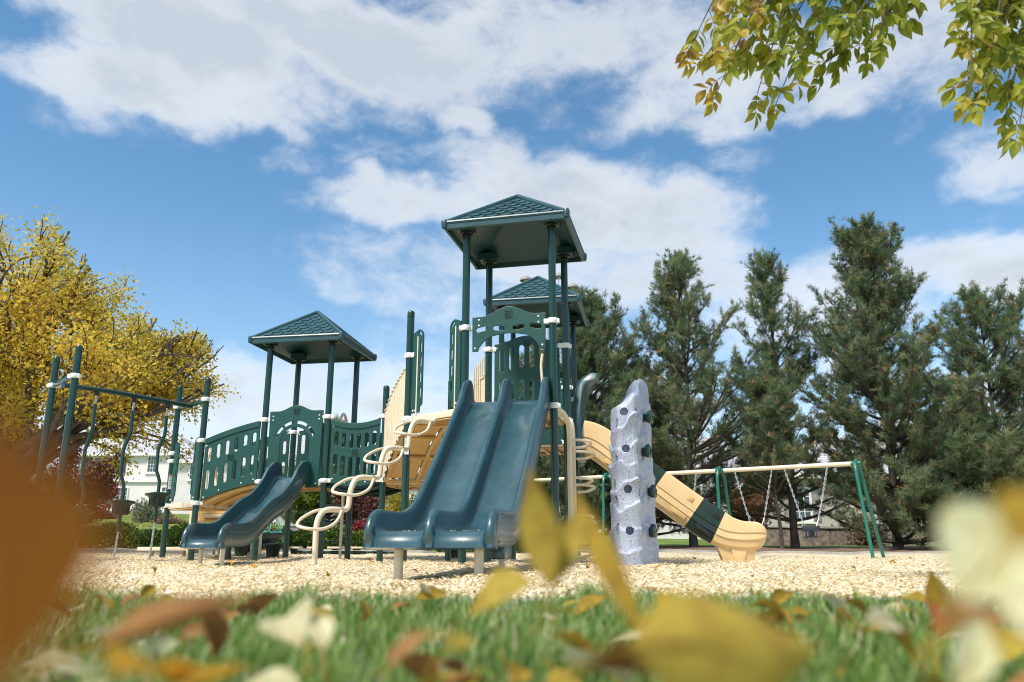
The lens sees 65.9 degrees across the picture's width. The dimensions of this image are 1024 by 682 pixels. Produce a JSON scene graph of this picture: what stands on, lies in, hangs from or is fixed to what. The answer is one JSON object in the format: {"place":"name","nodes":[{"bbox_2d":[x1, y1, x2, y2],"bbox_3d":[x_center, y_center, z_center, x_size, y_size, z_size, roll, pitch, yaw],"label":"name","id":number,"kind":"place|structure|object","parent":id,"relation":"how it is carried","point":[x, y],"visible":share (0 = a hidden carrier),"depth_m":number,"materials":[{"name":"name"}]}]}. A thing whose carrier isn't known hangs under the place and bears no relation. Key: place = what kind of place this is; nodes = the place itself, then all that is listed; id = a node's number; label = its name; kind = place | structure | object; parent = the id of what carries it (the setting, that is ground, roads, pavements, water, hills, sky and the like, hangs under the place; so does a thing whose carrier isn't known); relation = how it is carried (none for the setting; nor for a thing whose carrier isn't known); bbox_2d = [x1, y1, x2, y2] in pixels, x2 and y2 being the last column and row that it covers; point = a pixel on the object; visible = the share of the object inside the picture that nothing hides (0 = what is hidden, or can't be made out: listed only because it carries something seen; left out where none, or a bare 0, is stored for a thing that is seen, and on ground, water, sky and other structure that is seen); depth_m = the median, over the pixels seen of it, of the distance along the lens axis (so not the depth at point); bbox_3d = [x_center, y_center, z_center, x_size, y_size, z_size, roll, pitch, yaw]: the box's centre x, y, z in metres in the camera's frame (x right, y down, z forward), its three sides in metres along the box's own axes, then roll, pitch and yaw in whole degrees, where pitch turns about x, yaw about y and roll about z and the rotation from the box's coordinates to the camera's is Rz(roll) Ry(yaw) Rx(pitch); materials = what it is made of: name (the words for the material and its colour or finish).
{"place":"outdoors","nodes":[
{"label":"outdoors","id":0,"kind":"place"},
{"bbox_2d":[72,433,194,512],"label":"white house","id":1,"kind":"structure","parent":0,"point":[139,486],"depth_m":89.64,"materials":[{"name":"white paint"}]},
{"bbox_2d":[144,456,155,473],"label":"window","id":2,"kind":"structure","parent":1,"relation":"in","point":[150,469],"depth_m":89.62,"materials":[{"name":"white glass"}]},
{"bbox_2d":[0,0,1023,520],"label":"sky","id":3,"kind":"structure","parent":0,"point":[256,166],"materials":[{"name":"blue"}]},
{"bbox_2d":[20,569,1023,681],"bbox_3d":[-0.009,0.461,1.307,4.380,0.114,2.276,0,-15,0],"label":"grass","id":4,"kind":"structure","parent":0,"point":[593,625],"depth_m":1.27,"materials":[{"name":"green plant"}]},
{"bbox_2d":[0,418,107,681],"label":"fallen leaf","id":5,"kind":"object","parent":4,"relation":"on","point":[53,536],"visible":1,"depth_m":0.13,"materials":[{"name":"orange plant"}]},
{"bbox_2d":[33,651,110,681],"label":"fallen leaf","id":6,"kind":"object","parent":4,"relation":"on","point":[70,665],"visible":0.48,"depth_m":0.85,"materials":[{"name":"beige plant"}]},
{"bbox_2d":[91,645,193,681],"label":"fallen leaf","id":7,"kind":"object","parent":4,"relation":"on","point":[121,660],"visible":0.83,"depth_m":0.42,"materials":[{"name":"yellow plant"}]},
{"bbox_2d":[32,594,258,677],"bbox_3d":[-0.223,0.183,0.499,0.129,0.040,0.051,7,-16,-26],"label":"fallen leaf","id":8,"kind":"object","parent":4,"relation":"on","point":[148,620],"visible":1,"depth_m":0.50,"materials":[{"name":"brown plant"}]},
{"bbox_2d":[137,584,155,600],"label":"fallen leaf","id":9,"kind":"object","parent":4,"relation":"on","point":[146,589],"visible":0.85,"depth_m":2.20,"materials":[{"name":"yellow plant"}]},
{"bbox_2d":[144,637,177,662],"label":"fallen leaf","id":10,"kind":"object","parent":4,"relation":"on","point":[163,645],"visible":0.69,"depth_m":0.99,"materials":[{"name":"brown plant"}]},
{"bbox_2d":[139,660,258,681],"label":"fallen leaf","id":11,"kind":"object","parent":4,"relation":"on","point":[192,663],"visible":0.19,"depth_m":0.88,"materials":[{"name":"brown plant"}]},
{"bbox_2d":[162,660,238,681],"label":"fallen leaf","id":12,"kind":"object","parent":4,"relation":"on","point":[195,672],"visible":0.97,"depth_m":0.43,"materials":[{"name":"yellow plant"}]},
{"bbox_2d":[178,623,237,642],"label":"fallen leaf","id":13,"kind":"object","parent":4,"relation":"on","point":[196,628],"visible":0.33,"depth_m":1.20,"materials":[{"name":"brown plant"}]},
{"bbox_2d":[202,613,229,681],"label":"fallen leaf","id":14,"kind":"object","parent":4,"relation":"on","point":[217,628],"visible":0.61,"depth_m":0.90,"materials":[{"name":"brown plant"}]},
{"bbox_2d":[188,663,256,681],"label":"fallen leaf","id":15,"kind":"object","parent":4,"relation":"on","point":[216,678],"visible":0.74,"depth_m":0.70,"materials":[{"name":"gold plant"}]},
{"bbox_2d":[243,594,278,625],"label":"fallen leaf","id":16,"kind":"object","parent":4,"relation":"on","point":[257,602],"visible":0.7,"depth_m":1.59,"materials":[{"name":"brown plant"}]},
{"bbox_2d":[249,667,297,681],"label":"fallen leaf","id":17,"kind":"object","parent":4,"relation":"on","point":[281,674],"visible":1,"depth_m":0.74,"materials":[{"name":"beige plant"}]},
{"bbox_2d":[257,597,312,675],"bbox_3d":[-0.208,0.284,0.769,0.074,0.067,0.054,-6,-16,22],"label":"fallen leaf","id":18,"kind":"object","parent":4,"relation":"on","point":[289,627],"visible":1,"depth_m":0.77,"materials":[{"name":"beige plant"}]},
{"bbox_2d":[304,614,334,681],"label":"fallen leaf","id":19,"kind":"object","parent":4,"relation":"on","point":[319,629],"visible":1,"depth_m":0.76,"materials":[{"name":"beige plant"}]},
{"bbox_2d":[310,608,338,622],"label":"fallen leaf","id":20,"kind":"object","parent":4,"relation":"on","point":[329,614],"visible":0.38,"depth_m":1.52,"materials":[{"name":"yellow plant"}]},
{"bbox_2d":[357,596,371,641],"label":"fallen leaf","id":21,"kind":"object","parent":4,"relation":"on","point":[366,610],"visible":0.89,"depth_m":1.48,"materials":[{"name":"yellow plant"}]},
{"bbox_2d":[387,629,447,664],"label":"fallen leaf","id":22,"kind":"object","parent":4,"relation":"on","point":[403,646],"visible":1,"depth_m":0.63,"materials":[{"name":"brown plant"}]},
{"bbox_2d":[401,653,438,680],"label":"fallen leaf","id":23,"kind":"object","parent":4,"relation":"on","point":[415,664],"visible":0.73,"depth_m":0.83,"materials":[{"name":"brown plant"}]},
{"bbox_2d":[397,585,447,608],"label":"fallen leaf","id":24,"kind":"object","parent":4,"relation":"on","point":[435,592],"visible":0.9,"depth_m":1.99,"materials":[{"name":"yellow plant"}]},
{"bbox_2d":[424,631,472,680],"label":"fallen leaf","id":25,"kind":"object","parent":4,"relation":"on","point":[456,640],"visible":1,"depth_m":0.60,"materials":[{"name":"yellow plant"}]},
{"bbox_2d":[422,673,476,681],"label":"fallen leaf","id":26,"kind":"object","parent":4,"relation":"on","point":[444,676],"visible":0.65,"depth_m":0.82,"materials":[{"name":"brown plant"}]},
{"bbox_2d":[438,659,470,673],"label":"fallen leaf","id":27,"kind":"object","parent":4,"relation":"on","point":[458,665],"visible":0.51,"depth_m":0.91,"materials":[{"name":"brown plant"}]},
{"bbox_2d":[447,673,493,681],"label":"fallen leaf","id":28,"kind":"object","parent":4,"relation":"on","point":[463,677],"visible":0.96,"depth_m":0.81,"materials":[{"name":"brown plant"}]},
{"bbox_2d":[468,567,567,616],"bbox_3d":[-0.002,0.220,0.686,0.095,0.044,0.037,-8,-16,27],"label":"fallen leaf","id":29,"kind":"object","parent":4,"relation":"on","point":[501,584],"visible":0.96,"depth_m":0.70,"materials":[{"name":"yellow plant"}]},
{"bbox_2d":[507,662,533,681],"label":"fallen leaf","id":30,"kind":"object","parent":4,"relation":"on","point":[519,672],"visible":0.97,"depth_m":0.88,"materials":[{"name":"yellow plant"}]},
{"bbox_2d":[519,462,559,642],"bbox_3d":[0.024,0.164,0.622,0.037,0.137,0.012,-10,-17,33],"label":"fallen leaf","id":31,"kind":"object","parent":4,"relation":"on","point":[539,533],"visible":1,"depth_m":0.63,"materials":[{"name":"yellow plant"}]},
{"bbox_2d":[533,511,582,638],"bbox_3d":[0.041,0.183,0.634,0.048,0.105,0.014,6,-16,-22],"label":"fallen leaf","id":32,"kind":"object","parent":4,"relation":"on","point":[571,536],"visible":0.77,"depth_m":0.64,"materials":[{"name":"yellow plant"}]},
{"bbox_2d":[544,662,580,681],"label":"fallen leaf","id":33,"kind":"object","parent":4,"relation":"on","point":[554,675],"visible":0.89,"depth_m":0.84,"materials":[{"name":"yellow plant"}]},
{"bbox_2d":[550,631,618,681],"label":"fallen leaf","id":34,"kind":"object","parent":4,"relation":"on","point":[578,641],"visible":0.54,"depth_m":0.92,"materials":[{"name":"yellow plant"}]},
{"bbox_2d":[574,595,607,615],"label":"fallen leaf","id":35,"kind":"object","parent":4,"relation":"on","point":[596,599],"visible":0.72,"depth_m":1.73,"materials":[{"name":"yellow plant"}]},
{"bbox_2d":[555,650,633,681],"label":"fallen leaf","id":36,"kind":"object","parent":4,"relation":"on","point":[578,657],"visible":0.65,"depth_m":0.81,"materials":[{"name":"brown plant"}]},
{"bbox_2d":[554,639,653,681],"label":"fallen leaf","id":37,"kind":"object","parent":4,"relation":"on","point":[628,660],"visible":0.92,"depth_m":0.42,"materials":[{"name":"brown plant"}]},
{"bbox_2d":[571,486,641,629],"bbox_3d":[0.069,0.169,0.551,0.012,0.140,0.082,14,-20,-42],"label":"fallen leaf","id":38,"kind":"object","parent":4,"relation":"on","point":[607,563],"visible":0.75,"depth_m":0.56,"materials":[{"name":"yellow plant"}]},
{"bbox_2d":[568,592,819,681],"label":"fallen leaf","id":39,"kind":"object","parent":4,"relation":"on","point":[688,637],"visible":1,"depth_m":0.39,"materials":[{"name":"yellow plant"}]},
{"bbox_2d":[766,599,797,636],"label":"fallen leaf","id":40,"kind":"object","parent":4,"relation":"on","point":[785,614],"visible":0.8,"depth_m":1.38,"materials":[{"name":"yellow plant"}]},
{"bbox_2d":[771,588,794,603],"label":"fallen leaf","id":41,"kind":"object","parent":4,"relation":"on","point":[781,595],"visible":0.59,"depth_m":1.99,"materials":[{"name":"yellow plant"}]},
{"bbox_2d":[758,609,823,633],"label":"fallen leaf","id":42,"kind":"object","parent":4,"relation":"on","point":[770,613],"visible":0.4,"depth_m":1.44,"materials":[{"name":"plant"}]},
{"bbox_2d":[822,593,854,622],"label":"fallen leaf","id":43,"kind":"object","parent":4,"relation":"on","point":[837,602],"visible":0.82,"depth_m":1.47,"materials":[{"name":"grey plant"}]},
{"bbox_2d":[835,606,855,627],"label":"fallen leaf","id":44,"kind":"object","parent":4,"relation":"on","point":[838,613],"visible":0.58,"depth_m":1.45,"materials":[{"name":"plant"}]},
{"bbox_2d":[847,606,902,633],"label":"fallen leaf","id":45,"kind":"object","parent":4,"relation":"on","point":[879,616],"visible":1,"depth_m":0.78,"materials":[{"name":"beige plant"}]},
{"bbox_2d":[857,602,921,670],"bbox_3d":[0.477,0.385,0.977,0.076,0.119,0.043,-12,-19,38],"label":"fallen leaf","id":46,"kind":"object","parent":4,"relation":"on","point":[903,638],"visible":0.57,"depth_m":0.97,"materials":[{"name":"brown plant"}]},
{"bbox_2d":[892,591,926,601],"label":"fallen leaf","id":47,"kind":"object","parent":4,"relation":"on","point":[918,595],"visible":0.9,"depth_m":1.95,"materials":[{"name":"yellow plant"}]},
{"bbox_2d":[929,598,942,673],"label":"fallen leaf","id":48,"kind":"object","parent":4,"relation":"on","point":[936,614],"visible":0.72,"depth_m":0.77,"materials":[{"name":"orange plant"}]},
{"bbox_2d":[924,569,949,607],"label":"fallen leaf","id":49,"kind":"object","parent":4,"relation":"on","point":[936,591],"visible":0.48,"depth_m":1.44,"materials":[{"name":"yellow plant"}]},
{"bbox_2d":[913,594,997,665],"bbox_3d":[0.273,0.173,0.477,0.093,0.038,0.022,9,-17,-30],"label":"fallen leaf","id":50,"kind":"object","parent":4,"relation":"on","point":[966,613],"visible":0.72,"depth_m":0.49,"materials":[{"name":"orange plant"}]},
{"bbox_2d":[921,501,1023,677],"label":"fallen leaf","id":51,"kind":"object","parent":4,"relation":"on","point":[975,545],"visible":0.91,"depth_m":0.33,"materials":[{"name":"plant"}]},
{"bbox_2d":[953,617,998,681],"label":"fallen leaf","id":52,"kind":"object","parent":4,"relation":"on","point":[975,655],"visible":1,"depth_m":0.41,"materials":[{"name":"beige plant"}]},
{"bbox_2d":[992,628,1023,662],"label":"fallen leaf","id":53,"kind":"object","parent":4,"relation":"on","point":[1011,645],"visible":0.34,"depth_m":0.92,"materials":[{"name":"yellow plant"}]},
{"bbox_2d":[994,488,1023,641],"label":"fallen leaf","id":54,"kind":"object","parent":4,"relation":"on","point":[1009,505],"visible":1,"depth_m":0.29,"materials":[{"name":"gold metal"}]},
{"bbox_2d":[996,595,1023,634],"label":"fallen leaf","id":55,"kind":"object","parent":4,"relation":"on","point":[1014,615],"visible":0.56,"depth_m":0.42,"materials":[{"name":"beige plant"}]},
{"bbox_2d":[108,513,939,551],"bbox_3d":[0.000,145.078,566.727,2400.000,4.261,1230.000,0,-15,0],"label":"ground","id":56,"kind":"structure","parent":0,"point":[672,542],"depth_m":41.67,"materials":[{"name":"green plant"}]},
{"bbox_2d":[58,441,129,501],"bbox_3d":[-21.699,6.906,39.972,5.169,5.381,5.292,0,-15,0],"label":"garden tree","id":57,"kind":"object","parent":56,"relation":"on","point":[98,480],"visible":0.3,"depth_m":39.75,"materials":[{"name":"red plant"}]},
{"bbox_2d":[94,482,121,511],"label":"garden tree","id":58,"kind":"object","parent":56,"relation":"on","point":[106,505],"visible":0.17,"depth_m":44.90,"materials":[{"name":"red plant"}]},
{"bbox_2d":[0,206,240,483],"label":"maple tree","id":59,"kind":"object","parent":56,"relation":"on","point":[147,365],"visible":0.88,"depth_m":15.86,"materials":[{"name":"yellow plant"}]},
{"bbox_2d":[130,497,163,522],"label":"shrub","id":60,"kind":"object","parent":56,"relation":"on","point":[142,512],"visible":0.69,"depth_m":48.30,"materials":[{"name":"green plant"}]},
{"bbox_2d":[108,521,188,548],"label":"hedge","id":61,"kind":"object","parent":56,"relation":"on","point":[134,536],"visible":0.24,"depth_m":20.30,"materials":[{"name":"green plant"}]},
{"bbox_2d":[150,511,186,523],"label":"shrub","id":62,"kind":"object","parent":56,"relation":"on","point":[172,519],"visible":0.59,"depth_m":44.66,"materials":[{"name":"brown plant"}]},
{"bbox_2d":[172,441,254,513],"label":"white house","id":63,"kind":"structure","parent":56,"relation":"on","point":[183,486],"depth_m":85.94,"materials":[{"name":"white paint"}]},
{"bbox_2d":[242,436,344,526],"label":"beige house","id":64,"kind":"structure","parent":56,"relation":"on","point":[284,451],"depth_m":59.59,"materials":[{"name":"beige paint"}]},
{"bbox_2d":[291,490,320,522],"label":"garden tree","id":65,"kind":"object","parent":56,"relation":"on","point":[311,500],"visible":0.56,"depth_m":42.70,"materials":[{"name":"green plant"}]},
{"bbox_2d":[280,415,374,525],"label":"pine tree","id":66,"kind":"object","parent":56,"relation":"on","point":[329,516],"visible":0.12,"depth_m":43.49,"materials":[{"name":"green plant"}]},
{"bbox_2d":[276,525,393,550],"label":"hedge","id":67,"kind":"object","parent":56,"relation":"on","point":[302,538],"visible":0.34,"depth_m":20.55,"materials":[{"name":"green plant"}]},
{"bbox_2d":[331,474,388,525],"bbox_3d":[-7.075,7.626,36.312,3.105,3.027,2.850,0,-15,0],"label":"garden tree","id":68,"kind":"object","parent":56,"relation":"on","point":[368,509],"visible":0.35,"depth_m":35.76,"materials":[{"name":"red plant"}]},
{"bbox_2d":[385,492,410,511],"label":"shrub","id":69,"kind":"object","parent":56,"relation":"on","point":[395,506],"visible":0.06,"depth_m":33.11,"materials":[{"name":"yellow plant"}]},
{"bbox_2d":[108,547,941,554],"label":"kerb","id":70,"kind":"structure","parent":56,"relation":"on","point":[759,552],"depth_m":24.65,"materials":[{"name":"concrete"}]},
{"bbox_2d":[520,272,578,339],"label":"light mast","id":71,"kind":"object","parent":56,"relation":"on","point":[558,278],"visible":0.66,"depth_m":41.91,"materials":[{"name":"metal"}]},
{"bbox_2d":[510,348,610,524],"bbox_3d":[1.780,3.960,30.937,7.982,8.252,6.388,0,-15,0],"label":"pine tree","id":72,"kind":"object","parent":56,"relation":"on","point":[539,464],"visible":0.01,"depth_m":29.27,"materials":[{"name":"green plant"}]},
{"bbox_2d":[587,353,738,535],"bbox_3d":[5.918,4.523,32.777,7.212,8.223,5.194,6,-16,-21],"label":"pine tree","id":73,"kind":"object","parent":56,"relation":"on","point":[698,482],"visible":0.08,"depth_m":32.74,"materials":[{"name":"green plant"}]},
{"bbox_2d":[657,437,747,538],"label":"grey house","id":74,"kind":"structure","parent":56,"relation":"on","point":[676,535],"depth_m":59.91,"materials":[{"name":"paint"}]},
{"bbox_2d":[608,248,828,546],"bbox_3d":[7.052,1.924,30.261,8.824,12.074,6.817,3,-15,-10],"label":"pine tree","id":75,"kind":"object","parent":56,"relation":"on","point":[675,397],"visible":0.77,"depth_m":29.73,"materials":[{"name":"green plant"}]},
{"bbox_2d":[723,485,782,529],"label":"garden tree","id":76,"kind":"object","parent":56,"relation":"on","point":[754,502],"visible":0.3,"depth_m":34.77,"materials":[{"name":"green plant"}]},
{"bbox_2d":[582,544,940,551],"bbox_3d":[15.933,7.440,28.443,30.834,0.328,7.200,0,-15,0],"label":"mulch bed","id":77,"kind":"object","parent":56,"relation":"on","point":[835,549],"visible":0.36,"depth_m":27.52,"materials":[{"name":"beige wood"}]},
{"bbox_2d":[504,284,706,539],"bbox_3d":[3.387,2.732,30.379,8.009,10.475,9.144,0,-15,0],"label":"pine tree","id":78,"kind":"object","parent":77,"relation":"on","point":[613,372],"visible":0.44,"depth_m":29.78,"materials":[{"name":"green plant"}]},
{"bbox_2d":[717,367,814,548],"bbox_3d":[9.156,4.215,28.265,3.078,6.733,4.440,0,-15,0],"label":"pine tree","id":79,"kind":"object","parent":77,"relation":"on","point":[783,431],"visible":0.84,"depth_m":28.12,"materials":[{"name":"green plant"}]},
{"bbox_2d":[706,247,886,547],"bbox_3d":[10.648,2.098,31.339,6.860,12.312,6.113,-5,-15,17],"label":"pine tree","id":80,"kind":"object","parent":77,"relation":"on","point":[770,351],"visible":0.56,"depth_m":30.96,"materials":[{"name":"green plant"}]},
{"bbox_2d":[882,395,1023,540],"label":"pine tree","id":81,"kind":"object","parent":77,"relation":"on","point":[974,476],"visible":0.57,"depth_m":26.09,"materials":[{"name":"green plant"}]},
{"bbox_2d":[731,435,926,526],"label":"grey house","id":82,"kind":"structure","parent":56,"relation":"on","point":[809,498],"depth_m":44.57,"materials":[{"name":"paint"}]},
{"bbox_2d":[783,487,820,523],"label":"window","id":83,"kind":"structure","parent":82,"relation":"in","point":[809,498],"depth_m":44.49,"materials":[{"name":"white glass"}]},
{"bbox_2d":[675,0,1023,159],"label":"ash tree","id":84,"kind":"object","parent":56,"relation":"on","point":[996,39],"visible":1,"depth_m":5.07,"materials":[{"name":"green plant"}]},
{"bbox_2d":[764,525,939,545],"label":"stone wall","id":85,"kind":"structure","parent":56,"relation":"on","point":[831,535],"depth_m":36.63,"materials":[{"name":"stone"}]},
{"bbox_2d":[845,509,885,545],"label":"shrub","id":86,"kind":"object","parent":56,"relation":"on","point":[861,540],"visible":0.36,"depth_m":36.25,"materials":[{"name":"green plant"}]},
{"bbox_2d":[778,209,1023,548],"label":"pine tree","id":87,"kind":"object","parent":56,"relation":"on","point":[868,374],"visible":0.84,"depth_m":28.99,"materials":[{"name":"green plant"}]},
{"bbox_2d":[906,276,1023,501],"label":"pine tree","id":88,"kind":"object","parent":56,"relation":"on","point":[997,330],"visible":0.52,"depth_m":30.29,"materials":[{"name":"green plant"}]},
{"bbox_2d":[93,548,1023,601],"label":"wood chip bed","id":89,"kind":"object","parent":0,"point":[682,554],"visible":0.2,"depth_m":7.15,"materials":[{"name":"beige wood"}]},
{"bbox_2d":[247,533,283,552],"bbox_3d":[-4.975,3.894,15.106,1.220,0.435,1.220,0,-15,0],"label":"spinner dish","id":90,"kind":"object","parent":89,"relation":"on","point":[271,537],"visible":0.23,"depth_m":14.86,"materials":[{"name":"plastic"}]},
{"bbox_2d":[263,543,282,556],"bbox_3d":[-3.978,3.501,13.142,0.336,0.272,0.334,0,-15,0],"label":"stepping pod","id":91,"kind":"object","parent":89,"relation":"on","point":[272,549],"visible":0.87,"depth_m":13.05,"materials":[{"name":"plastic"}]},
{"bbox_2d":[289,547,393,553],"bbox_3d":[-3.256,4.245,15.519,2.328,0.402,0.337,1,-15,-5],"label":"balance trail","id":92,"kind":"object","parent":89,"relation":"on","point":[294,550],"visible":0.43,"depth_m":15.49,"materials":[{"name":"beige paint"}]},
{"bbox_2d":[40,194,766,582],"bbox_3d":[-2.289,0.974,11.704,9.815,4.983,8.226,-9,-17,31],"label":"play structure","id":93,"kind":"object","parent":89,"relation":"on","point":[474,460],"visible":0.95,"depth_m":10.64,"materials":[{"name":"green paint"}]},
{"bbox_2d":[80,391,99,478],"bbox_3d":[-6.084,1.926,11.284,0.376,2.472,0.376,0,-15,0],"label":"hanging pod","id":94,"kind":"object","parent":93,"relation":"hanging from","point":[89,437],"visible":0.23,"depth_m":11.40,"materials":[{"name":"metal"}]},
{"bbox_2d":[108,397,136,558],"bbox_3d":[-5.795,2.047,11.831,0.376,2.431,0.376,0,-15,0],"label":"hanging pod","id":95,"kind":"object","parent":93,"relation":"hanging from","point":[121,506],"visible":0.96,"depth_m":11.70,"materials":[{"name":"metal"}]},
{"bbox_2d":[145,404,170,559],"bbox_3d":[-5.513,2.196,12.356,0.376,2.456,0.376,0,-15,0],"label":"hanging pod","id":96,"kind":"object","parent":93,"relation":"hanging from","point":[157,498],"visible":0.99,"depth_m":12.24,"materials":[{"name":"metal"}]},
{"bbox_2d":[608,379,658,565],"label":"climbing wall","id":97,"kind":"structure","parent":89,"relation":"on","point":[633,530],"depth_m":9.55,"materials":[{"name":"plastic"}]},
{"bbox_2d":[536,459,885,557],"bbox_3d":[4.420,5.070,23.179,11.642,2.620,1.324,-10,-18,35],"label":"swing set","id":98,"kind":"object","parent":89,"relation":"on","point":[855,463],"visible":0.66,"depth_m":21.44,"materials":[{"name":"beige paint"}]},
{"bbox_2d":[734,470,771,527],"bbox_3d":[6.670,4.441,21.662,1.062,1.797,0.311,-10,-18,35],"label":"bucket swing","id":99,"kind":"object","parent":98,"relation":"hanging from","point":[764,525],"visible":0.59,"depth_m":21.55,"materials":[{"name":"metal"}]},
{"bbox_2d":[784,467,827,537],"bbox_3d":[7.824,4.253,20.849,1.135,1.832,0.311,-10,-18,35],"label":"bucket swing","id":100,"kind":"object","parent":98,"relation":"hanging from","point":[811,530],"visible":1,"depth_m":20.64,"materials":[{"name":"metal"}]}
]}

